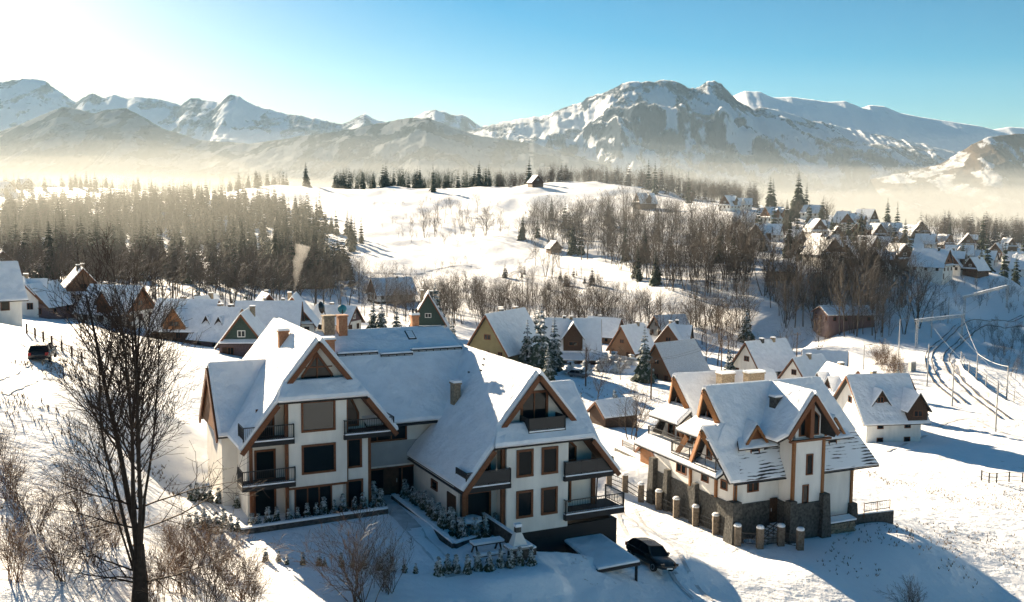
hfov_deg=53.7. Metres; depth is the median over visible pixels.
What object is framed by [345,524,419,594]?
bare shrub
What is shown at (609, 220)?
bare tree
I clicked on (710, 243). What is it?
bare tree
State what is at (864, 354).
street lamp
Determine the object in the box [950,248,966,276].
chalet house
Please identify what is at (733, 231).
bare tree
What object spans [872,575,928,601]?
bare shrub
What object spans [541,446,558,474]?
window
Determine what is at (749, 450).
timber chalet
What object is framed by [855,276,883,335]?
bare tree
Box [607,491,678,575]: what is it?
path
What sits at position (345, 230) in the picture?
spruce tree
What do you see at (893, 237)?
bare tree
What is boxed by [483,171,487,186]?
spruce tree
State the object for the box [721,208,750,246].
bare tree
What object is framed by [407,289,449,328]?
house
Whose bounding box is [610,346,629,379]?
bare tree
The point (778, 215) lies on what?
bare tree
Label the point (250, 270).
bare wood
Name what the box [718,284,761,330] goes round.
bare tree
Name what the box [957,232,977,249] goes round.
chalet house
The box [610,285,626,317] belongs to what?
bare tree
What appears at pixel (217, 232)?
spruce tree
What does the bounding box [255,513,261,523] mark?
snowy shrub
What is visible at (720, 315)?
bare tree
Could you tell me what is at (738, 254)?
bare tree
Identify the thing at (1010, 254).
chalet house
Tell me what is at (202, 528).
bare shrub
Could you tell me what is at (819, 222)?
chalet house
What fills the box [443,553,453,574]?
snowy shrub
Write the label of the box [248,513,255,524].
snowy shrub
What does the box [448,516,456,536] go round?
snowy shrub
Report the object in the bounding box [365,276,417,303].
farmhouse
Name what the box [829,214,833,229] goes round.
spruce tree
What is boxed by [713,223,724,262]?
spruce tree
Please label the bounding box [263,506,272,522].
snowy shrub
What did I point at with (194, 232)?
spruce tree
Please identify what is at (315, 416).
window
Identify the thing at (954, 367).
catenary mast
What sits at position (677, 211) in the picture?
bare tree
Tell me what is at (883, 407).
house
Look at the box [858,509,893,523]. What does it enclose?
terrace wall
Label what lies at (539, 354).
spruce tree
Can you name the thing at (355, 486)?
window
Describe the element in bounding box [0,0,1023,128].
sky
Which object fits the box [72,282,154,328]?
house
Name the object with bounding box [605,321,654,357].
house
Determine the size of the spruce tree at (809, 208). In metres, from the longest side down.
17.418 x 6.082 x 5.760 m
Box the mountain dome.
[734,91,1023,151]
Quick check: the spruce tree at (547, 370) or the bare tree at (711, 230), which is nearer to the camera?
the spruce tree at (547, 370)
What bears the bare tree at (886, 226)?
on the ground at (956, 457)
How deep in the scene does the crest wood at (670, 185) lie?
776.37 m
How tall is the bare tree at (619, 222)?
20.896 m
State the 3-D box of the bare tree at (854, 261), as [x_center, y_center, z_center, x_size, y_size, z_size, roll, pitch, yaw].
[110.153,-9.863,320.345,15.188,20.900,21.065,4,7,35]
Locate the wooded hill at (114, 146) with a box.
[0,107,637,193]
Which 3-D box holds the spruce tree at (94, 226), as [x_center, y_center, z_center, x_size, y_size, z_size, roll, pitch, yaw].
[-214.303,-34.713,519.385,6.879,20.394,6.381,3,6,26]
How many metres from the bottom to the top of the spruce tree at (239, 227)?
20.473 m
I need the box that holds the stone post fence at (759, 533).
[606,472,804,550]
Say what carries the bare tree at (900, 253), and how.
on the ground at (956, 457)
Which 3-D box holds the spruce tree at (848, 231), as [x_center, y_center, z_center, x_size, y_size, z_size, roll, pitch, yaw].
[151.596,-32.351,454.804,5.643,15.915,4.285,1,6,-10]
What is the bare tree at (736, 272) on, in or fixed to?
on the ground at (956, 457)
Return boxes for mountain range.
[0,78,486,143]
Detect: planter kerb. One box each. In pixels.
[240,506,387,534]
[391,493,481,548]
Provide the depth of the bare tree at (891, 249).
334.52 m
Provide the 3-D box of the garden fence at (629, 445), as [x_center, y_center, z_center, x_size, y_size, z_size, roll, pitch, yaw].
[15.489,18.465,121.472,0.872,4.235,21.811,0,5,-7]
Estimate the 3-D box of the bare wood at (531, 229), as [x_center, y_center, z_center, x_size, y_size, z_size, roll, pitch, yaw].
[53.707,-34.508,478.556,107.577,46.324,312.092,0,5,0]
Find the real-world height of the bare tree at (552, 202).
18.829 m
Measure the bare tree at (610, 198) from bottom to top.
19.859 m
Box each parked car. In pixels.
[28,342,56,361]
[568,368,589,377]
[625,537,678,571]
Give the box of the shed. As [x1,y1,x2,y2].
[587,397,639,427]
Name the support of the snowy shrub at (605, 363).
on the ground at (956, 457)
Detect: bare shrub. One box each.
[0,415,19,463]
[0,427,56,501]
[0,462,74,538]
[0,495,111,582]
[0,498,53,583]
[9,449,97,513]
[35,497,155,567]
[79,485,181,547]
[111,524,188,601]
[145,499,235,596]
[145,501,206,553]
[155,507,235,576]
[164,520,278,601]
[172,510,229,547]
[186,516,293,600]
[206,520,246,565]
[213,548,277,601]
[260,501,407,601]
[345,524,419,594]
[866,338,893,361]
[866,339,886,364]
[872,351,887,368]
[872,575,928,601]
[874,348,909,368]
[877,362,907,372]
[881,353,908,372]
[882,348,905,367]
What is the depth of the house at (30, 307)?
203.05 m
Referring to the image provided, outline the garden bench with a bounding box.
[473,549,505,557]
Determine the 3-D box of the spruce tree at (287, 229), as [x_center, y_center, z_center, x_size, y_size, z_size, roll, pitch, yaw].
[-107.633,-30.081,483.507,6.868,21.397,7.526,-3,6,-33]
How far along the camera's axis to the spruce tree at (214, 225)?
579.64 m
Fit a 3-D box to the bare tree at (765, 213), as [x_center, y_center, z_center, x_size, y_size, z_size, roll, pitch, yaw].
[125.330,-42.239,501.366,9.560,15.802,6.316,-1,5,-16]
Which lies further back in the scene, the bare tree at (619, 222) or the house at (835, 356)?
the bare tree at (619, 222)
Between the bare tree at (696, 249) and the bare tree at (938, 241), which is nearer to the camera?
the bare tree at (696, 249)
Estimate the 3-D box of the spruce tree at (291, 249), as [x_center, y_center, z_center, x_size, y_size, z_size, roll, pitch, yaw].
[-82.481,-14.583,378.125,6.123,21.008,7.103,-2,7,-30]
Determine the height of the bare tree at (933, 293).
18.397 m
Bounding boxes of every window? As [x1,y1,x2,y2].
[0,302,9,310]
[27,303,32,309]
[227,347,233,354]
[237,330,244,336]
[253,489,276,516]
[254,448,275,479]
[255,409,274,436]
[294,486,331,516]
[301,352,332,378]
[301,401,335,432]
[301,442,335,474]
[348,399,358,426]
[348,439,361,468]
[348,478,362,508]
[371,426,406,442]
[371,464,413,492]
[404,330,416,339]
[425,313,430,317]
[430,478,437,491]
[466,491,490,515]
[484,334,490,339]
[516,448,533,477]
[516,489,533,518]
[520,390,547,418]
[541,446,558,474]
[541,486,557,515]
[568,442,576,461]
[568,481,571,502]
[667,424,674,436]
[676,463,686,475]
[701,474,708,482]
[706,446,711,459]
[720,479,727,490]
[747,481,758,492]
[791,369,796,374]
[799,416,806,436]
[802,484,808,502]
[806,453,813,474]
[814,411,819,434]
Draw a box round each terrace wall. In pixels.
[614,446,639,459]
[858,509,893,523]
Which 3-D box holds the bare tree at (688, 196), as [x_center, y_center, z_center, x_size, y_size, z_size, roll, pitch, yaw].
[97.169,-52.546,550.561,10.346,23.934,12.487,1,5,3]
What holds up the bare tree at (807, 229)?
on the ground at (956, 457)
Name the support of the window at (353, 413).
in the apartment house at (446, 418)
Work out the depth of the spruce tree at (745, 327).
301.06 m
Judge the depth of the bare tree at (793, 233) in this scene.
385.38 m
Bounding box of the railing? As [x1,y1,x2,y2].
[863,499,890,517]
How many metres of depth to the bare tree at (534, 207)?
597.35 m
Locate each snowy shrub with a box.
[185,516,193,531]
[187,484,196,501]
[192,512,202,529]
[193,483,200,500]
[200,484,206,500]
[200,509,208,528]
[206,486,214,502]
[207,515,212,528]
[212,512,223,534]
[214,487,221,503]
[220,508,228,528]
[226,515,234,531]
[232,493,240,508]
[234,518,240,532]
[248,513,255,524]
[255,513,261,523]
[262,548,268,561]
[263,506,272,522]
[273,507,280,521]
[275,551,281,561]
[285,508,292,519]
[293,507,301,518]
[300,552,306,565]
[303,502,310,517]
[313,502,320,515]
[316,553,321,566]
[319,496,329,514]
[329,500,338,513]
[337,493,347,512]
[337,553,344,566]
[351,496,358,510]
[358,492,367,509]
[369,493,376,507]
[376,488,386,506]
[399,479,410,498]
[401,561,407,572]
[409,486,414,501]
[411,489,416,503]
[412,563,417,573]
[414,491,420,505]
[419,490,428,509]
[425,496,430,511]
[426,496,435,516]
[430,502,438,520]
[433,556,444,576]
[435,502,441,518]
[436,509,443,527]
[438,507,447,529]
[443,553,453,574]
[446,506,451,529]
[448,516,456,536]
[450,507,457,526]
[452,554,460,573]
[456,517,466,538]
[460,524,467,537]
[462,554,471,574]
[469,517,480,538]
[472,551,483,571]
[480,515,491,537]
[483,551,495,571]
[493,512,498,520]
[495,548,505,568]
[505,549,515,568]
[514,546,525,565]
[525,546,536,566]
[562,361,577,374]
[579,360,592,373]
[593,360,607,371]
[598,353,610,365]
[610,351,621,364]
[610,361,625,373]
[617,356,629,368]
[626,354,637,365]
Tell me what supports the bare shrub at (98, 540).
on the ground at (956, 457)
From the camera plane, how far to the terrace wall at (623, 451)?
118.99 m
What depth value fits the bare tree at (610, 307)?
301.78 m
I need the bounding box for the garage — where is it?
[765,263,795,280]
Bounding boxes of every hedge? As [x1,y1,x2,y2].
[357,254,520,272]
[374,196,500,205]
[548,276,637,292]
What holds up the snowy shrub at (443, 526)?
on the ground at (956, 457)
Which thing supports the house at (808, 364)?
on the ground at (956, 457)
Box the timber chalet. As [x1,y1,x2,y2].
[633,368,878,544]
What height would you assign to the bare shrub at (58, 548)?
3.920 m
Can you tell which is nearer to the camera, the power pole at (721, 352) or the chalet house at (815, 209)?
the power pole at (721, 352)
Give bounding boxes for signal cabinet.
[908,361,916,371]
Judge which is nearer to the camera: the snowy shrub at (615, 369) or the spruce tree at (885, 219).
the snowy shrub at (615, 369)
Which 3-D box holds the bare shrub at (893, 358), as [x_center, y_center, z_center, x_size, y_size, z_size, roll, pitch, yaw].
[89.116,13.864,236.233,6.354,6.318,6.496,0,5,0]
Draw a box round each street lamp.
[863,344,871,369]
[898,318,907,352]
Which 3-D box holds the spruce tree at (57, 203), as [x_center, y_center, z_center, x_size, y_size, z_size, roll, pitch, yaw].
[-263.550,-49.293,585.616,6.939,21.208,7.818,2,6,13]
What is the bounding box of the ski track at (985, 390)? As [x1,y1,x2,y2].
[956,359,1023,415]
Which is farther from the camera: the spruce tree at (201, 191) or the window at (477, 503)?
the spruce tree at (201, 191)
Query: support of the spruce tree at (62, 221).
on the ground at (956, 457)
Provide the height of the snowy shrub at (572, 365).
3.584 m
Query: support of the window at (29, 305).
in the house at (30, 307)
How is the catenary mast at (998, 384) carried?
on the ground at (956, 457)
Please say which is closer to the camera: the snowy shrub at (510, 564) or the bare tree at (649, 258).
the snowy shrub at (510, 564)
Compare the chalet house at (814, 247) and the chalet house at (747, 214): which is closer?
the chalet house at (814, 247)
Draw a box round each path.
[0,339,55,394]
[364,265,569,281]
[383,495,463,577]
[401,208,578,305]
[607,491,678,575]
[618,503,714,600]
[886,418,1022,450]
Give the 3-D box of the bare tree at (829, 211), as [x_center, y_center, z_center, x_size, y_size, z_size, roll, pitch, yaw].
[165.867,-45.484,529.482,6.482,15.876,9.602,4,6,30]
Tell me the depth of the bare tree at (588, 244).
452.01 m
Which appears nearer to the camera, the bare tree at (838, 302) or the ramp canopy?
the ramp canopy
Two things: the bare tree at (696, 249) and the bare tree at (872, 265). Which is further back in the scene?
the bare tree at (696, 249)
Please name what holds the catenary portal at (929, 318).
on the ground at (956, 457)
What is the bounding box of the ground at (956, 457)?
[0,181,1023,601]
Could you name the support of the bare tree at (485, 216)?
on the ground at (956, 457)
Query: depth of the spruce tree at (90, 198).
803.39 m
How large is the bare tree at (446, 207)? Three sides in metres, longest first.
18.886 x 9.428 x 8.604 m
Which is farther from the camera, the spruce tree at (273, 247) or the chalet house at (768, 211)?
the chalet house at (768, 211)
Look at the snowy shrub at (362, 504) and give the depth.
73.06 m
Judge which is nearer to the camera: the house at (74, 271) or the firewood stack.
the firewood stack
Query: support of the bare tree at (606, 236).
on the ground at (956, 457)
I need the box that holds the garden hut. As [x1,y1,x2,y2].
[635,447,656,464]
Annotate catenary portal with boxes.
[914,313,965,347]
[962,284,1009,319]
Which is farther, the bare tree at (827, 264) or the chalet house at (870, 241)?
the chalet house at (870, 241)
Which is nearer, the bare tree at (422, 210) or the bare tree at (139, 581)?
the bare tree at (139, 581)
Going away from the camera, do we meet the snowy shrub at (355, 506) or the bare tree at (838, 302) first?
the snowy shrub at (355, 506)
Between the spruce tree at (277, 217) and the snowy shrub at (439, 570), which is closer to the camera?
the snowy shrub at (439, 570)
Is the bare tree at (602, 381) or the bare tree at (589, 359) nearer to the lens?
the bare tree at (602, 381)
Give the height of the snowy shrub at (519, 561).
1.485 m
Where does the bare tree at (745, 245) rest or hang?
on the ground at (956, 457)
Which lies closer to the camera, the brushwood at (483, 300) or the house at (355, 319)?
the house at (355, 319)
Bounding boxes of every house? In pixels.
[0,181,14,192]
[0,261,28,326]
[15,178,34,187]
[22,273,47,317]
[26,280,77,318]
[62,263,97,316]
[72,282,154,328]
[147,296,219,343]
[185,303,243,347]
[192,292,221,302]
[198,301,624,552]
[214,305,265,356]
[234,298,304,326]
[255,290,273,299]
[287,291,319,330]
[313,302,364,330]
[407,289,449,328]
[467,306,544,361]
[527,175,543,186]
[544,315,606,364]
[545,240,563,253]
[587,315,623,343]
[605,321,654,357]
[634,192,657,208]
[647,314,689,336]
[648,339,710,381]
[654,320,693,342]
[718,195,741,210]
[732,213,756,226]
[732,337,795,376]
[738,197,752,209]
[748,222,772,249]
[754,223,784,241]
[759,206,784,223]
[777,353,826,378]
[784,229,801,237]
[800,204,827,218]
[800,236,846,267]
[801,347,848,366]
[802,218,829,236]
[803,233,825,247]
[815,361,860,394]
[828,225,841,235]
[830,210,850,226]
[830,235,849,243]
[833,370,932,442]
[838,212,868,230]
[850,222,872,236]
[855,208,879,224]
[855,235,880,256]
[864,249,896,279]
[870,222,887,235]
[877,222,902,235]
[878,235,899,247]
[886,242,910,271]
[897,228,916,243]
[907,243,923,248]
[908,247,954,284]
[913,220,930,233]
[913,233,937,247]
[937,233,955,248]
[944,245,974,262]
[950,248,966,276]
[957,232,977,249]
[961,256,990,277]
[972,249,999,268]
[989,242,1009,260]
[999,251,1023,265]
[1001,237,1018,251]
[1008,253,1023,276]
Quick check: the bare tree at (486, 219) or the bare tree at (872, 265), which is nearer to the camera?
the bare tree at (872, 265)
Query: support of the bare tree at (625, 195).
on the ground at (956, 457)
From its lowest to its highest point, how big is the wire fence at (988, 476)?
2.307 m
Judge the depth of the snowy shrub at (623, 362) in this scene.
224.57 m
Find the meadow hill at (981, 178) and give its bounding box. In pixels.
[861,134,1023,229]
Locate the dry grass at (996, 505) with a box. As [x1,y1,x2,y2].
[0,358,1023,587]
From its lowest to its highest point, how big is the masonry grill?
2.400 m
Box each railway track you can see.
[925,315,1023,402]
[942,325,1023,418]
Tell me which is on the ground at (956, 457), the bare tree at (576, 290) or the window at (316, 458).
the bare tree at (576, 290)
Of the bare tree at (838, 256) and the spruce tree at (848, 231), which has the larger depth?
the spruce tree at (848, 231)
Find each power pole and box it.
[585,347,590,385]
[647,359,656,398]
[718,339,725,370]
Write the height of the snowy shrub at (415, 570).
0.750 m
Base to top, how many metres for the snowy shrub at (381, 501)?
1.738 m
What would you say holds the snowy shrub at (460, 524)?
on the ground at (956, 457)
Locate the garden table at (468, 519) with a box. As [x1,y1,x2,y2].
[456,514,482,528]
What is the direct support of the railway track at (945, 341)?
on the ground at (956, 457)
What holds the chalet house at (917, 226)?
on the ground at (956, 457)
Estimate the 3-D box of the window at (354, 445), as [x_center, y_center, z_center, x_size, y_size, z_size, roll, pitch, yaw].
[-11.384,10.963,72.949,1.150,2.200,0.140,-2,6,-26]
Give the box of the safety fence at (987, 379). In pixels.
[960,352,1023,403]
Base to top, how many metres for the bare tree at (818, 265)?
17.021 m
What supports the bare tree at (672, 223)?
on the ground at (956, 457)
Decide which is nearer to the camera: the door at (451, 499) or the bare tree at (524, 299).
the door at (451, 499)
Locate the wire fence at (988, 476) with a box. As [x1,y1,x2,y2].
[981,470,1023,482]
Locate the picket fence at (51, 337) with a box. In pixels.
[25,323,82,362]
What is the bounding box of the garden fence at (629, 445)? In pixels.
[622,439,639,453]
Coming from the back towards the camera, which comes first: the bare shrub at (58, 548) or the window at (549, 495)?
the window at (549, 495)
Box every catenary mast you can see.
[926,344,934,385]
[951,358,963,405]
[976,353,984,379]
[995,381,1008,431]
[1006,366,1014,400]
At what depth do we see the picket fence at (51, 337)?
105.93 m
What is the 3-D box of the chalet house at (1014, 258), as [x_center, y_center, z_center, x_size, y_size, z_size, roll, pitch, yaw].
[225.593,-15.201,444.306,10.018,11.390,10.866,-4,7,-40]
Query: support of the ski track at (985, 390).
on the ground at (956, 457)
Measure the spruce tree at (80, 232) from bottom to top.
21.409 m
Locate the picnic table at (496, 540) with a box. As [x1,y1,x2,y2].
[469,536,504,552]
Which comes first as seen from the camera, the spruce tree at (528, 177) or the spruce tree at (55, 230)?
the spruce tree at (55, 230)
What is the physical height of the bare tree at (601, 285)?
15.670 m
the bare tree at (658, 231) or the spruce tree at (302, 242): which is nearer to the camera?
the spruce tree at (302, 242)
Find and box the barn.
[811,304,875,337]
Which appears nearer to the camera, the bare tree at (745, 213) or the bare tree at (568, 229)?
the bare tree at (745, 213)
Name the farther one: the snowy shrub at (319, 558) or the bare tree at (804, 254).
the bare tree at (804, 254)
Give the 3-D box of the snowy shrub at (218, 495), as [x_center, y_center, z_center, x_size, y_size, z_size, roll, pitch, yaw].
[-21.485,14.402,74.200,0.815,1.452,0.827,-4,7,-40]
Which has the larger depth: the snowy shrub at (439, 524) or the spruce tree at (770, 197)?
the spruce tree at (770, 197)
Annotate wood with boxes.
[0,179,355,289]
[0,188,371,305]
[1,168,288,204]
[331,163,509,188]
[494,162,762,207]
[512,185,764,305]
[757,230,927,338]
[916,209,1023,245]
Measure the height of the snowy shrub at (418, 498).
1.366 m
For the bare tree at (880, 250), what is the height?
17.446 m
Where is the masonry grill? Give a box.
[503,522,533,561]
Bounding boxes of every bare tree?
[21,223,265,601]
[378,261,412,315]
[384,284,402,306]
[387,286,403,310]
[391,263,421,320]
[415,271,452,306]
[416,200,430,222]
[417,210,428,228]
[417,211,437,237]
[417,271,451,298]
[423,265,463,315]
[426,277,457,315]
[432,213,439,236]
[437,276,464,325]
[437,286,450,310]
[441,197,451,222]
[443,275,462,327]
[449,288,468,314]
[454,215,467,233]
[465,211,479,236]
[465,291,492,324]
[466,274,495,309]
[470,285,507,312]
[471,191,481,208]
[476,213,497,235]
[477,205,492,234]
[481,204,490,233]
[487,286,510,312]
[494,207,505,231]
[494,277,513,309]
[509,289,532,309]
[511,290,536,314]
[524,199,542,219]
[524,294,553,324]
[530,240,538,265]
[530,242,557,275]
[535,286,550,310]
[536,197,552,223]
[536,273,558,316]
[539,272,555,302]
[542,193,563,216]
[544,237,564,265]
[544,272,576,309]
[544,290,578,316]
[546,215,563,240]
[546,284,577,317]
[547,204,562,239]
[548,239,564,274]
[553,212,578,239]
[555,215,567,243]
[559,285,577,313]
[561,217,578,246]
[566,200,589,219]
[566,282,596,317]
[570,209,593,259]
[574,291,609,317]
[575,287,608,317]
[578,195,607,230]
[580,218,598,258]
[580,344,599,369]
[583,195,596,218]
[587,283,600,315]
[589,358,619,399]
[591,282,622,309]
[592,270,610,313]
[594,349,612,372]
[596,191,615,211]
[597,208,624,250]
[597,224,616,255]
[597,296,624,317]
[600,191,623,209]
[600,225,625,260]
[601,208,619,231]
[602,207,638,247]
[607,190,628,213]
[608,204,632,237]
[608,234,634,269]
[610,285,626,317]
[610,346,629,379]
[610,383,665,439]
[614,190,637,211]
[616,383,661,438]
[617,206,638,247]
[617,297,646,324]
[618,181,631,203]
[618,199,631,231]
[619,183,632,209]
[619,194,641,221]
[619,287,643,323]
[620,208,643,251]
[629,188,644,212]
[630,222,663,279]
[631,280,648,319]
[632,194,659,225]
[636,211,653,231]
[636,286,662,319]
[638,289,658,328]
[640,244,657,277]
[642,223,663,262]
[645,234,685,288]
[646,240,663,269]
[647,212,676,234]
[647,296,684,334]
[649,214,682,248]
[649,220,668,258]
[652,203,671,230]
[653,288,669,311]
[655,194,669,218]
[658,230,674,270]
[659,231,680,264]
[661,234,688,290]
[662,200,675,235]
[662,247,690,284]
[663,231,687,280]
[664,227,710,281]
[668,249,697,289]
[671,202,689,239]
[675,216,691,250]
[679,221,702,240]
[680,208,700,237]
[680,282,699,313]
[680,301,707,330]
[681,275,704,326]
[682,183,699,211]
[682,184,701,214]
[683,212,708,248]
[686,226,710,285]
[686,231,715,269]
[687,239,711,296]
[688,318,729,361]
[689,286,726,323]
[690,221,724,278]
[693,290,729,330]
[693,295,719,344]
[694,277,710,309]
[696,242,713,292]
[697,207,718,237]
[697,214,705,247]
[698,194,715,223]
[698,197,729,237]
[698,202,717,241]
[701,214,721,251]
[701,289,730,329]
[706,306,739,365]
[709,221,729,267]
[709,299,735,342]
[710,223,739,287]
[711,205,727,237]
[711,284,725,308]
[712,305,739,354]
[714,220,742,272]
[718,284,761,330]
[719,212,745,248]
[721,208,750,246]
[721,221,759,281]
[722,332,758,358]
[723,239,751,292]
[723,281,763,327]
[723,313,750,346]
[726,252,748,299]
[729,201,762,226]
[729,209,760,236]
[730,213,768,246]
[731,237,746,285]
[731,240,766,287]
[732,282,759,317]
[734,232,793,296]
[735,197,764,235]
[737,223,758,248]
[740,221,778,274]
[746,231,800,285]
[756,234,785,291]
[757,242,782,290]
[759,203,771,221]
[759,239,782,273]
[760,255,778,307]
[761,226,775,256]
[765,267,786,315]
[769,249,805,292]
[769,265,801,319]
[769,322,807,349]
[772,203,786,223]
[774,239,807,282]
[775,221,809,246]
[775,233,827,295]
[777,214,788,238]
[777,227,794,258]
[779,222,803,250]
[781,249,799,295]
[782,199,796,222]
[782,237,810,270]
[783,260,809,306]
[786,264,812,327]
[787,226,805,257]
[787,226,817,278]
[789,254,839,307]
[789,257,818,326]
[790,205,804,224]
[791,270,828,327]
[796,217,815,250]
[797,223,838,269]
[799,234,819,267]
[802,232,832,277]
[805,313,832,348]
[807,258,836,304]
[808,250,848,282]
[810,252,828,291]
[812,263,844,300]
[816,225,838,264]
[817,267,881,333]
[819,233,863,293]
[820,195,833,219]
[820,260,847,304]
[822,203,834,226]
[822,229,851,276]
[824,232,867,265]
[824,256,860,303]
[824,267,854,336]
[825,258,857,334]
[828,227,871,290]
[829,219,858,267]
[831,239,887,285]
[831,259,857,301]
[832,221,850,270]
[833,240,882,299]
[836,256,865,302]
[840,234,862,264]
[842,227,870,273]
[844,224,874,249]
[846,256,883,303]
[847,235,878,302]
[851,223,870,275]
[852,242,879,279]
[852,267,888,336]
[854,213,890,273]
[854,254,881,290]
[855,256,884,302]
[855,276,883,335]
[857,225,880,263]
[861,255,894,318]
[864,249,899,286]
[866,262,895,310]
[867,229,896,278]
[867,229,901,292]
[867,230,913,279]
[869,236,893,283]
[873,276,904,332]
[879,217,895,235]
[880,224,901,246]
[882,275,926,334]
[885,244,915,298]
[886,230,913,293]
[886,248,930,307]
[888,268,949,328]
[889,228,920,286]
[892,254,918,300]
[902,251,932,316]
[904,261,938,310]
[913,217,926,232]
[918,215,944,234]
[930,215,949,233]
[933,232,945,248]
[938,223,964,244]
[957,243,971,260]
[966,226,981,248]
[995,237,1007,257]
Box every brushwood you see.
[355,264,760,333]
[392,209,509,244]
[501,263,603,289]
[922,273,1023,384]
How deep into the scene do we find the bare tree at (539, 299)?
319.53 m
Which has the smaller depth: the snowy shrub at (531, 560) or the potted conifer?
the snowy shrub at (531, 560)
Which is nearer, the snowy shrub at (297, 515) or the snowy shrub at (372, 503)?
the snowy shrub at (297, 515)
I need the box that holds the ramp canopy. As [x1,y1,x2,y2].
[564,534,640,581]
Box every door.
[222,347,226,353]
[383,467,398,494]
[447,491,455,517]
[529,537,551,551]
[769,497,777,521]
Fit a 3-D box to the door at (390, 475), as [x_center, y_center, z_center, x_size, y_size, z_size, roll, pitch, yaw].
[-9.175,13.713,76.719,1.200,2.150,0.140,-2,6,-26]
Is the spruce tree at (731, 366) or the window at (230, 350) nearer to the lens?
the window at (230, 350)
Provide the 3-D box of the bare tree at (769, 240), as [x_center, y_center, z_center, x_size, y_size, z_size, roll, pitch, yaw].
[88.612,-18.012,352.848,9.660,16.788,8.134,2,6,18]
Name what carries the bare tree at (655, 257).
on the ground at (956, 457)
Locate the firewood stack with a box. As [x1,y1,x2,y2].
[831,514,856,533]
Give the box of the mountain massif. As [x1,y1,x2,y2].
[467,80,958,222]
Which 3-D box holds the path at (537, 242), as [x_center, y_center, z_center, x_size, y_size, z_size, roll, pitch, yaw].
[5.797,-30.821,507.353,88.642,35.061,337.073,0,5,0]
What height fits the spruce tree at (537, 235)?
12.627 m
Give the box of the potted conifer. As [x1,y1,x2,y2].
[371,481,378,501]
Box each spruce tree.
[10,196,18,218]
[11,214,18,257]
[17,201,23,219]
[21,225,28,254]
[33,213,40,238]
[36,221,59,278]
[43,216,49,240]
[52,218,61,259]
[54,198,61,217]
[56,212,66,240]
[57,215,61,232]
[67,226,74,252]
[73,214,78,235]
[77,216,87,253]
[81,217,87,238]
[85,230,98,273]
[87,185,93,206]
[87,211,93,242]
[91,215,96,237]
[91,224,99,257]
[94,214,101,247]
[102,219,106,237]
[105,194,111,218]
[105,219,110,250]
[113,213,123,240]
[117,224,123,243]
[121,201,131,233]
[130,203,137,232]
[138,214,143,239]
[178,238,186,271]
[182,212,187,236]
[184,214,190,244]
[192,225,199,250]
[197,219,201,239]
[200,185,205,205]
[200,221,208,243]
[210,212,217,234]
[210,228,219,262]
[215,217,219,242]
[224,213,233,238]
[224,218,236,251]
[236,214,242,243]
[239,224,245,250]
[242,233,247,258]
[242,288,249,299]
[245,223,251,249]
[269,225,280,277]
[271,242,281,289]
[272,207,281,235]
[279,230,287,256]
[280,221,285,240]
[283,222,291,246]
[283,236,287,272]
[287,235,298,287]
[289,207,293,230]
[291,220,296,251]
[292,228,300,258]
[293,216,300,237]
[296,208,301,226]
[298,235,307,267]
[300,211,304,240]
[301,232,308,251]
[302,162,311,186]
[304,243,313,288]
[314,202,320,226]
[327,214,334,233]
[333,211,340,235]
[341,247,347,280]
[343,209,349,234]
[344,215,356,246]
[348,228,357,251]
[353,218,357,243]
[358,218,364,243]
[365,301,377,328]
[375,301,387,327]
[392,307,401,326]
[429,173,435,191]
[433,285,444,316]
[449,316,456,336]
[474,165,482,186]
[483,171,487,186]
[487,167,492,186]
[516,214,525,240]
[518,320,533,364]
[524,156,531,184]
[529,304,557,375]
[533,309,541,330]
[535,220,540,237]
[542,346,555,380]
[548,317,565,371]
[566,224,577,255]
[576,224,585,255]
[620,225,630,262]
[630,330,656,383]
[631,244,641,277]
[635,243,642,281]
[639,227,649,262]
[644,160,651,189]
[649,253,661,286]
[650,165,658,194]
[685,170,692,202]
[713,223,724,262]
[723,356,729,369]
[725,347,735,369]
[738,304,754,342]
[755,202,761,221]
[764,178,774,207]
[770,204,777,223]
[772,183,777,206]
[782,200,792,229]
[782,213,794,257]
[789,175,807,217]
[790,199,795,219]
[803,203,811,227]
[804,183,809,203]
[817,197,825,219]
[818,208,823,219]
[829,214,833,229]
[844,212,852,239]
[855,211,864,235]
[882,198,891,222]
[894,204,899,222]
[900,223,908,243]
[907,230,912,251]
[977,215,986,249]
[982,234,995,272]
[999,243,1009,277]
[1011,259,1021,286]
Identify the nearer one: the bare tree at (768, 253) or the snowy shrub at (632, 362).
the snowy shrub at (632, 362)
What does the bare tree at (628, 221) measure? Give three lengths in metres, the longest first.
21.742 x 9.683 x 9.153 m
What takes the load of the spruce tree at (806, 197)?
on the ground at (956, 457)
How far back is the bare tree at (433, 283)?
312.85 m
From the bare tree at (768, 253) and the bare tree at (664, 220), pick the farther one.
the bare tree at (664, 220)
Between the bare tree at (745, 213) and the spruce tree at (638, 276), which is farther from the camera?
the bare tree at (745, 213)
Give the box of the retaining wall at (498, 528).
[481,512,535,554]
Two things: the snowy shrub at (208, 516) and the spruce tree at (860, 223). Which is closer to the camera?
the snowy shrub at (208, 516)
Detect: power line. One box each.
[583,335,785,359]
[594,333,800,360]
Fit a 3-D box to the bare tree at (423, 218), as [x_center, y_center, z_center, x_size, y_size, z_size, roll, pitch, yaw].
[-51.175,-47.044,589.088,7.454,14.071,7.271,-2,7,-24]

